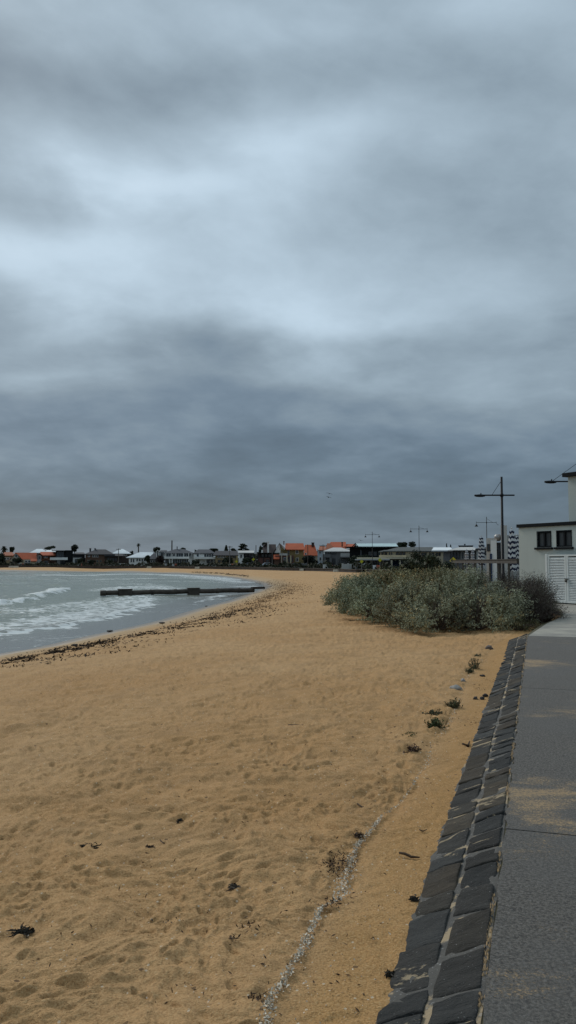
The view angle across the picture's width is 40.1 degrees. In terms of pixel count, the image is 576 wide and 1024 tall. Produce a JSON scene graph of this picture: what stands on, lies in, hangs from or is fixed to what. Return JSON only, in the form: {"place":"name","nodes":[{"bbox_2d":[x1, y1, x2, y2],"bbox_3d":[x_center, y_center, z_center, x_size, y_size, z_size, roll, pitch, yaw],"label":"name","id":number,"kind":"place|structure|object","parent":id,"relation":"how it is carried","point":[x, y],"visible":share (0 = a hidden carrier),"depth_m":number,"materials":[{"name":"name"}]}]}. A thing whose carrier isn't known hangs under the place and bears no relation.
{"place":"outdoors","nodes":[
{"label":"outdoors","id":0,"kind":"place"},
{"bbox_2d":[3,552,13,562],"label":"brick house","id":1,"kind":"structure","parent":0,"point":[8,556],"depth_m":321.51,"materials":[{"name":"orange tile"}]},
{"bbox_2d":[12,558,22,563],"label":"broadleaf tree","id":2,"kind":"object","parent":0,"point":[18,560],"visible":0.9,"depth_m":301.04,"materials":[{"name":"green plant"}]},
{"bbox_2d":[8,553,36,564],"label":"gabled house","id":3,"kind":"structure","parent":0,"point":[29,557],"depth_m":312.39,"materials":[{"name":"orange tile"}]},
{"bbox_2d":[30,549,46,565],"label":"white roofed house","id":4,"kind":"structure","parent":0,"point":[37,551],"depth_m":341.04,"materials":[{"name":"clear glass"}]},
{"bbox_2d":[50,550,72,564],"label":"modern house","id":5,"kind":"structure","parent":0,"point":[63,557],"depth_m":311.13,"materials":[{"name":"metal"}]},
{"bbox_2d":[73,552,84,563],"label":"garage house","id":6,"kind":"structure","parent":0,"point":[77,555],"depth_m":311.52,"materials":[{"name":"grey glass"}]},
{"bbox_2d":[84,548,122,564],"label":"brick house","id":7,"kind":"structure","parent":0,"point":[99,555],"depth_m":308.00,"materials":[{"name":"brown brick"}]},
{"bbox_2d":[113,549,130,563],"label":"white roofed house","id":8,"kind":"structure","parent":0,"point":[125,553],"depth_m":324.82,"materials":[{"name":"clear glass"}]},
{"bbox_2d":[0,571,263,653],"bbox_3d":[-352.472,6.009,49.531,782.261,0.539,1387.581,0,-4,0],"label":"sea water","id":9,"kind":"structure","parent":0,"point":[39,609],"depth_m":58.57,"materials":[{"name":"grey liquid"}]},
{"bbox_2d":[193,549,214,565],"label":"white house","id":10,"kind":"structure","parent":0,"point":[204,556],"depth_m":291.41,"materials":[{"name":"stone"}]},
{"bbox_2d":[213,551,238,566],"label":"grey roofed house","id":11,"kind":"structure","parent":0,"point":[221,555],"depth_m":281.46,"materials":[{"name":"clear glass"}]},
{"bbox_2d":[257,542,279,563],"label":"gabled house","id":12,"kind":"structure","parent":0,"point":[264,555],"depth_m":249.56,"materials":[{"name":"grey glass"}]},
{"bbox_2d":[0,567,558,1023],"bbox_3d":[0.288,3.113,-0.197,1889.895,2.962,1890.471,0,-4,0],"label":"beach sand","id":13,"kind":"structure","parent":0,"point":[254,719],"depth_m":5.94,"materials":[{"name":"beige sand"}]},
{"bbox_2d":[7,924,39,937],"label":"seaweed clump","id":14,"kind":"object","parent":13,"relation":"on","point":[25,930],"visible":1,"depth_m":3.88,"materials":[{"name":"black plant"}]},
{"bbox_2d":[80,842,101,848],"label":"seaweed clump","id":15,"kind":"object","parent":13,"relation":"on","point":[83,845],"visible":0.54,"depth_m":5.07,"materials":[{"name":"black plant"}]},
{"bbox_2d":[1,601,317,667],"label":"seaweed","id":16,"kind":"object","parent":13,"relation":"on","point":[80,647],"visible":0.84,"depth_m":23.70,"materials":[{"name":"brown plant"}]},
{"bbox_2d":[100,587,264,595],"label":"outfall pipe","id":17,"kind":"object","parent":13,"relation":"on","point":[131,592],"visible":0.98,"depth_m":71.53,"materials":[{"name":"concrete"}]},
{"bbox_2d":[195,571,247,576],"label":"seaweed","id":18,"kind":"object","parent":13,"relation":"on","point":[224,573],"visible":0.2,"depth_m":172.16,"materials":[{"name":"brown plant"}]},
{"bbox_2d":[226,883,239,890],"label":"seaweed clump","id":19,"kind":"object","parent":13,"relation":"on","point":[232,886],"visible":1,"depth_m":4.33,"materials":[{"name":"grey plant"}]},
{"bbox_2d":[0,699,480,1023],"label":"shell fragments","id":20,"kind":"object","parent":13,"relation":"on","point":[245,925],"visible":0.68,"depth_m":3.75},
{"bbox_2d":[0,565,483,575],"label":"sea wall","id":21,"kind":"structure","parent":13,"relation":"on","point":[267,568],"depth_m":208.28,"materials":[{"name":"stone"}]},
{"bbox_2d":[1,657,494,1020],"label":"leaf litter","id":22,"kind":"object","parent":13,"relation":"on","point":[234,938],"visible":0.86,"depth_m":4.07,"materials":[{"name":"brown plant"}]},
{"bbox_2d":[219,579,319,610],"bbox_3d":[-0.382,7.641,80.059,9.846,1.148,76.687,0,-4,-2],"label":"seaweed","id":23,"kind":"object","parent":13,"relation":"on","point":[267,596],"visible":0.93,"depth_m":58.40,"materials":[{"name":"brown plant"}]},
{"bbox_2d":[320,571,389,620],"bbox_3d":[2.682,2.846,28.384,2.900,1.471,9.688,0,-4,0],"label":"saltbush","id":24,"kind":"object","parent":13,"relation":"on","point":[356,595],"visible":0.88,"depth_m":26.55,"materials":[{"name":"green plant"}]},
{"bbox_2d":[256,652,487,1023],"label":"shell grit","id":25,"kind":"object","parent":13,"relation":"on","point":[318,916],"visible":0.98,"depth_m":3.80,"materials":[{"name":"grey gravel"}]},
{"bbox_2d":[384,969,396,978],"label":"seaweed clump","id":26,"kind":"object","parent":13,"relation":"on","point":[388,973],"visible":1,"depth_m":3.33,"materials":[{"name":"black plant"}]},
{"bbox_2d":[399,852,419,857],"bbox_3d":[0.721,2.048,4.702,0.133,0.020,0.025,-2,-4,33],"label":"stick","id":27,"kind":"object","parent":13,"relation":"on","point":[407,854],"visible":1,"depth_m":4.70,"materials":[{"name":"wood"}]},
{"bbox_2d":[403,743,420,752],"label":"beach weed","id":28,"kind":"object","parent":13,"relation":"on","point":[409,747],"visible":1,"depth_m":7.36,"materials":[{"name":"green plant"}]},
{"bbox_2d":[409,894,419,901],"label":"seaweed clump","id":29,"kind":"object","parent":13,"relation":"on","point":[413,898],"visible":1,"depth_m":4.08,"materials":[{"name":"black plant"}]},
{"bbox_2d":[352,564,480,618],"bbox_3d":[4.761,2.659,28.172,5.537,1.823,11.531,0,-4,0],"label":"saltbush","id":30,"kind":"object","parent":13,"relation":"on","point":[381,574],"visible":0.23,"depth_m":26.76,"materials":[{"name":"green plant"}]},
{"bbox_2d":[387,549,457,575],"bbox_3d":[7.601,3.397,44.921,4.526,2.549,4.959,0,-4,0],"label":"coastal shrub","id":31,"kind":"object","parent":13,"relation":"on","point":[432,560],"visible":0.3,"depth_m":43.99,"materials":[{"name":"green plant"}]},
{"bbox_2d":[422,709,442,715],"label":"beach weed","id":32,"kind":"object","parent":13,"relation":"on","point":[431,712],"visible":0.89,"depth_m":9.13,"materials":[{"name":"green plant"}]},
{"bbox_2d":[424,717,448,728],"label":"beach weed","id":33,"kind":"object","parent":13,"relation":"on","point":[435,722],"visible":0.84,"depth_m":8.35,"materials":[{"name":"green plant"}]},
{"bbox_2d":[363,567,533,632],"bbox_3d":[4.276,2.304,21.525,4.200,1.680,4.272,0,-4,0],"label":"saltbush","id":34,"kind":"object","parent":13,"relation":"on","point":[456,609],"visible":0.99,"depth_m":20.56,"materials":[{"name":"green plant"}]},
{"bbox_2d":[375,634,527,1023],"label":"stone edging","id":35,"kind":"object","parent":13,"relation":"on","point":[440,975],"visible":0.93,"depth_m":4.00,"materials":[{"name":"grey stone"}]},
{"bbox_2d":[445,697,462,708],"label":"beach weed","id":36,"kind":"object","parent":13,"relation":"on","point":[453,704],"visible":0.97,"depth_m":9.51,"materials":[{"name":"green plant"}]},
{"bbox_2d":[449,684,461,689],"bbox_3d":[2.330,2.449,10.979,0.182,0.095,0.154,-2,-4,28],"label":"stone","id":37,"kind":"object","parent":13,"relation":"on","point":[456,687],"visible":0.81,"depth_m":10.94,"materials":[{"name":"grey stone"}]},
{"bbox_2d":[464,549,469,563],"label":"beach umbrella","id":38,"kind":"object","parent":13,"relation":"on","point":[466,554],"visible":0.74,"depth_m":75.77,"materials":[{"name":"fabric"}]},
{"bbox_2d":[465,667,474,673],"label":"beach weed","id":39,"kind":"object","parent":13,"relation":"on","point":[470,670],"visible":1,"depth_m":12.53,"materials":[{"name":"green plant"}]},
{"bbox_2d":[470,549,474,563],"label":"beach umbrella","id":40,"kind":"object","parent":13,"relation":"on","point":[472,555],"visible":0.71,"depth_m":77.77,"materials":[{"name":"fabric"}]},
{"bbox_2d":[468,658,479,668],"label":"beach weed","id":41,"kind":"object","parent":13,"relation":"on","point":[475,664],"visible":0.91,"depth_m":12.96,"materials":[{"name":"green plant"}]},
{"bbox_2d":[478,536,484,583],"bbox_3d":[14.216,3.493,57.895,0.529,3.576,0.520,0,-4,0],"label":"beach umbrella","id":42,"kind":"object","parent":13,"relation":"on","point":[481,546],"visible":0.84,"depth_m":57.80,"materials":[{"name":"fabric"}]},
{"bbox_2d":[437,564,540,626],"bbox_3d":[5.616,2.316,22.754,2.985,1.808,5.016,0,-4,0],"label":"saltbush","id":43,"kind":"object","parent":13,"relation":"on","point":[477,583],"visible":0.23,"depth_m":22.41,"materials":[{"name":"green plant"}]},
{"bbox_2d":[497,614,545,631],"bbox_3d":[6.027,2.852,20.440,1.434,0.425,1.304,0,-4,0],"label":"shrub","id":44,"kind":"object","parent":13,"relation":"on","point":[527,626],"visible":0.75,"depth_m":20.18,"materials":[{"name":"green plant"}]},
{"bbox_2d":[490,569,572,625],"bbox_3d":[7.211,2.428,23.554,3.223,1.665,5.266,0,-4,0],"label":"twiggy shrub","id":45,"kind":"object","parent":13,"relation":"on","point":[544,606],"visible":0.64,"depth_m":22.34,"materials":[{"name":"green plant"}]},
{"bbox_2d":[0,0,575,561],"label":"sky","id":46,"kind":"structure","parent":0,"point":[261,261],"materials":[{"name":"grey"}]},
{"bbox_2d":[274,541,304,564],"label":"ochre house","id":47,"kind":"structure","parent":0,"point":[291,553],"depth_m":237.59,"materials":[{"name":"yellow paint"}]},
{"bbox_2d":[304,542,317,565],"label":"orange roofed house","id":48,"kind":"structure","parent":0,"point":[312,550],"depth_m":228.93,"materials":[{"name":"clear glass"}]},
{"bbox_2d":[318,546,325,563],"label":"white house","id":49,"kind":"structure","parent":0,"point":[320,554],"depth_m":217.69,"materials":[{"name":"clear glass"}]},
{"bbox_2d":[326,542,354,549],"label":"orange roofed house","id":50,"kind":"structure","parent":0,"point":[336,545],"depth_m":233.73,"materials":[{"name":"tile"}]},
{"bbox_2d":[163,563,563,1023],"bbox_3d":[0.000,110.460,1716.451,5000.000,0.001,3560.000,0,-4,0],"label":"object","id":51,"kind":"object","parent":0,"point":[537,628],"depth_m":5.25,"materials":[{"name":"grey"}]},
{"bbox_2d":[0,553,6,563],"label":"broadleaf tree","id":52,"kind":"object","parent":51,"relation":"on","point":[2,559],"visible":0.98,"depth_m":298.47,"materials":[{"name":"green plant"}]},
{"bbox_2d":[36,552,55,565],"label":"brick house","id":53,"kind":"structure","parent":51,"relation":"on","point":[44,557],"depth_m":314.25,"materials":[{"name":"brown brick"}]},
{"bbox_2d":[71,544,78,552],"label":"conifer tree","id":54,"kind":"object","parent":51,"relation":"on","point":[75,547],"visible":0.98,"depth_m":328.85,"materials":[{"name":"green plant"}]},
{"bbox_2d":[126,552,152,563],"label":"white bungalow","id":55,"kind":"object","parent":51,"relation":"on","point":[136,558],"visible":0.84,"depth_m":304.44,"materials":[{"name":"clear glass"}]},
{"bbox_2d":[144,555,149,561],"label":"broadleaf tree","id":56,"kind":"object","parent":51,"relation":"on","point":[147,558],"visible":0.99,"depth_m":296.15,"materials":[{"name":"green plant"}]},
{"bbox_2d":[149,550,167,565],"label":"dormered house","id":57,"kind":"structure","parent":51,"relation":"on","point":[153,556],"depth_m":301.43,"materials":[{"name":"stone"}]},
{"bbox_2d":[156,555,163,563],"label":"broadleaf tree","id":58,"kind":"object","parent":51,"relation":"on","point":[160,558],"visible":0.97,"depth_m":290.97,"materials":[{"name":"green plant"}]},
{"bbox_2d":[2,549,317,563],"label":"distant treeline","id":59,"kind":"object","parent":51,"relation":"on","point":[254,556],"visible":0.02,"depth_m":345.70,"materials":[{"name":"green plant"}]},
{"bbox_2d":[163,547,193,564],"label":"white mansion","id":60,"kind":"structure","parent":51,"relation":"on","point":[175,556],"depth_m":299.42,"materials":[{"name":"paint"}]},
{"bbox_2d":[0,560,391,569],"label":"garden hedges","id":61,"kind":"object","parent":51,"relation":"on","point":[366,565],"visible":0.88,"depth_m":234.44,"materials":[{"name":"green plant"}]},
{"bbox_2d":[222,557,233,563],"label":"broadleaf tree","id":62,"kind":"object","parent":51,"relation":"on","point":[225,559],"visible":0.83,"depth_m":270.95,"materials":[{"name":"green plant"}]},
{"bbox_2d":[238,543,249,550],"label":"spreading pine","id":63,"kind":"object","parent":51,"relation":"on","point":[244,547],"visible":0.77,"depth_m":289.51,"materials":[{"name":"green plant"}]},
{"bbox_2d":[238,551,253,563],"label":"white house","id":64,"kind":"structure","parent":51,"relation":"on","point":[243,554],"depth_m":265.64,"materials":[{"name":"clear glass"}]},
{"bbox_2d":[242,557,251,562],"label":"broadleaf tree","id":65,"kind":"object","parent":51,"relation":"on","point":[246,559],"visible":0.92,"depth_m":256.89,"materials":[{"name":"green plant"}]},
{"bbox_2d":[302,555,317,563],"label":"hedge tree","id":66,"kind":"object","parent":51,"relation":"on","point":[311,558],"visible":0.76,"depth_m":212.06,"materials":[{"name":"green plant"}]},
{"bbox_2d":[323,548,349,565],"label":"grey modern house","id":67,"kind":"structure","parent":51,"relation":"on","point":[336,556],"depth_m":204.57,"materials":[{"name":"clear glass"}]},
{"bbox_2d":[347,555,359,563],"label":"broadleaf tree","id":68,"kind":"object","parent":51,"relation":"on","point":[351,559],"visible":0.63,"depth_m":184.05,"materials":[{"name":"green plant"}]},
{"bbox_2d":[342,563,369,568],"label":"garden wall","id":69,"kind":"structure","parent":51,"relation":"on","point":[347,566],"depth_m":159.48,"materials":[{"name":"white paint"}]},
{"bbox_2d":[345,543,397,562],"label":"black modern house","id":70,"kind":"structure","parent":51,"relation":"on","point":[358,549],"depth_m":190.01,"materials":[{"name":"metal"}]},
{"bbox_2d":[365,533,379,568],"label":"street lamp","id":71,"kind":"object","parent":51,"relation":"on","point":[372,546],"visible":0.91,"depth_m":140.68,"materials":[{"name":"grey metal"}]},
{"bbox_2d":[355,547,442,569],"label":"cream house","id":72,"kind":"structure","parent":51,"relation":"on","point":[390,556],"depth_m":164.60,"materials":[{"name":"beige glass"}]},
{"bbox_2d":[397,542,407,546],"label":"broadleaf tree","id":73,"kind":"object","parent":51,"relation":"on","point":[402,544],"visible":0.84,"depth_m":199.33,"materials":[{"name":"green plant"}]},
{"bbox_2d":[408,541,415,546],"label":"gum tree","id":74,"kind":"object","parent":51,"relation":"on","point":[412,544],"visible":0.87,"depth_m":204.32,"materials":[{"name":"green plant"}]},
{"bbox_2d":[432,544,476,570],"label":"modern house","id":75,"kind":"structure","parent":51,"relation":"on","point":[450,553],"depth_m":150.08,"materials":[{"name":"white glass"}]},
{"bbox_2d":[450,559,519,584],"bbox_3d":[11.904,3.880,49.602,0.260,1.764,24.675,0,-4,4],"label":"timber railing","id":76,"kind":"object","parent":51,"relation":"on","point":[499,561],"visible":0.48,"depth_m":45.46,"materials":[{"name":"wood"}]},
{"bbox_2d":[475,517,496,537],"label":"street lamp","id":77,"kind":"object","parent":51,"relation":"on","point":[486,522],"visible":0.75,"depth_m":94.08,"materials":[{"name":"grey metal"}]},
{"bbox_2d":[474,477,514,586],"bbox_3d":[13.050,1.264,49.720,2.540,7.000,0.320,0,-4,0],"label":"street lamp","id":78,"kind":"object","parent":51,"relation":"on","point":[501,495],"visible":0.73,"depth_m":49.73,"materials":[{"name":"black metal"}]},
{"bbox_2d":[507,527,517,577],"bbox_3d":[11.778,2.518,41.422,0.523,3.437,0.524,0,-4,0],"label":"beach umbrella","id":79,"kind":"object","parent":51,"relation":"on","point":[511,549],"visible":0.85,"depth_m":41.34,"materials":[{"name":"fabric"}]},
{"bbox_2d":[475,547,486,570],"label":"distant house","id":80,"kind":"structure","parent":0,"point":[477,551],"depth_m":139.84,"materials":[{"name":"white glass"}]},
{"bbox_2d":[486,525,518,581],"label":"beach pavilion","id":81,"kind":"structure","parent":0,"point":[493,548],"depth_m":65.59,"materials":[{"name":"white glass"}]},
{"bbox_2d":[497,544,499,558],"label":"door","id":82,"kind":"structure","parent":81,"relation":"in","point":[498,545],"depth_m":65.89,"materials":[{"name":"black glass"}]},
{"bbox_2d":[483,829,575,1023],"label":"path","id":83,"kind":"structure","parent":0,"point":[531,977],"depth_m":3.39,"materials":[{"name":"concrete"}]},
{"bbox_2d":[505,688,575,835],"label":"path","id":84,"kind":"structure","parent":0,"point":[542,792],"depth_m":6.21,"materials":[{"name":"concrete"}]},
{"bbox_2d":[521,636,575,689],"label":"path","id":85,"kind":"structure","parent":0,"point":[550,662],"depth_m":12.46,"materials":[{"name":"concrete"}]},
{"bbox_2d":[529,603,575,636],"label":"concrete apron","id":86,"kind":"object","parent":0,"point":[565,627],"visible":0.25,"depth_m":19.64,"materials":[{"name":"grey concrete"}]},
{"bbox_2d":[515,534,518,579],"bbox_3d":[12.343,2.735,42.412,0.520,3.128,0.520,0,-4,0],"label":"beach umbrella","id":87,"kind":"object","parent":86,"relation":"on","point":[517,546],"visible":0.46,"depth_m":42.34,"materials":[{"name":"fabric"}]},
{"bbox_2d":[516,472,575,591],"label":"bathing pavilion","id":88,"kind":"structure","parent":86,"relation":"on","point":[538,542],"depth_m":31.78,"materials":[{"name":"white paint"}]},
{"bbox_2d":[534,531,552,549],"bbox_3d":[10.309,1.137,31.699,0.215,0.739,0.919,2,-4,-29],"label":"window","id":89,"kind":"structure","parent":88,"relation":"in","point":[544,537],"depth_m":31.69,"materials":[{"name":"black glass"}]},
{"bbox_2d":[553,530,573,548],"bbox_3d":[10.801,1.080,30.811,0.215,0.739,0.929,2,-4,-29],"label":"window","id":90,"kind":"structure","parent":88,"relation":"in","point":[563,537],"depth_m":30.81,"materials":[{"name":"black glass"}]},
{"bbox_2d":[544,464,575,483],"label":"street lamp","id":91,"kind":"object","parent":86,"relation":"on","point":[551,481],"visible":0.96,"depth_m":45.16,"materials":[{"name":"black metal"}]},
{"bbox_2d":[545,554,575,604],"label":"louvred gate","id":92,"kind":"structure","parent":86,"relation":"on","point":[561,569],"depth_m":30.26,"materials":[{"name":"white wood"}]}
]}

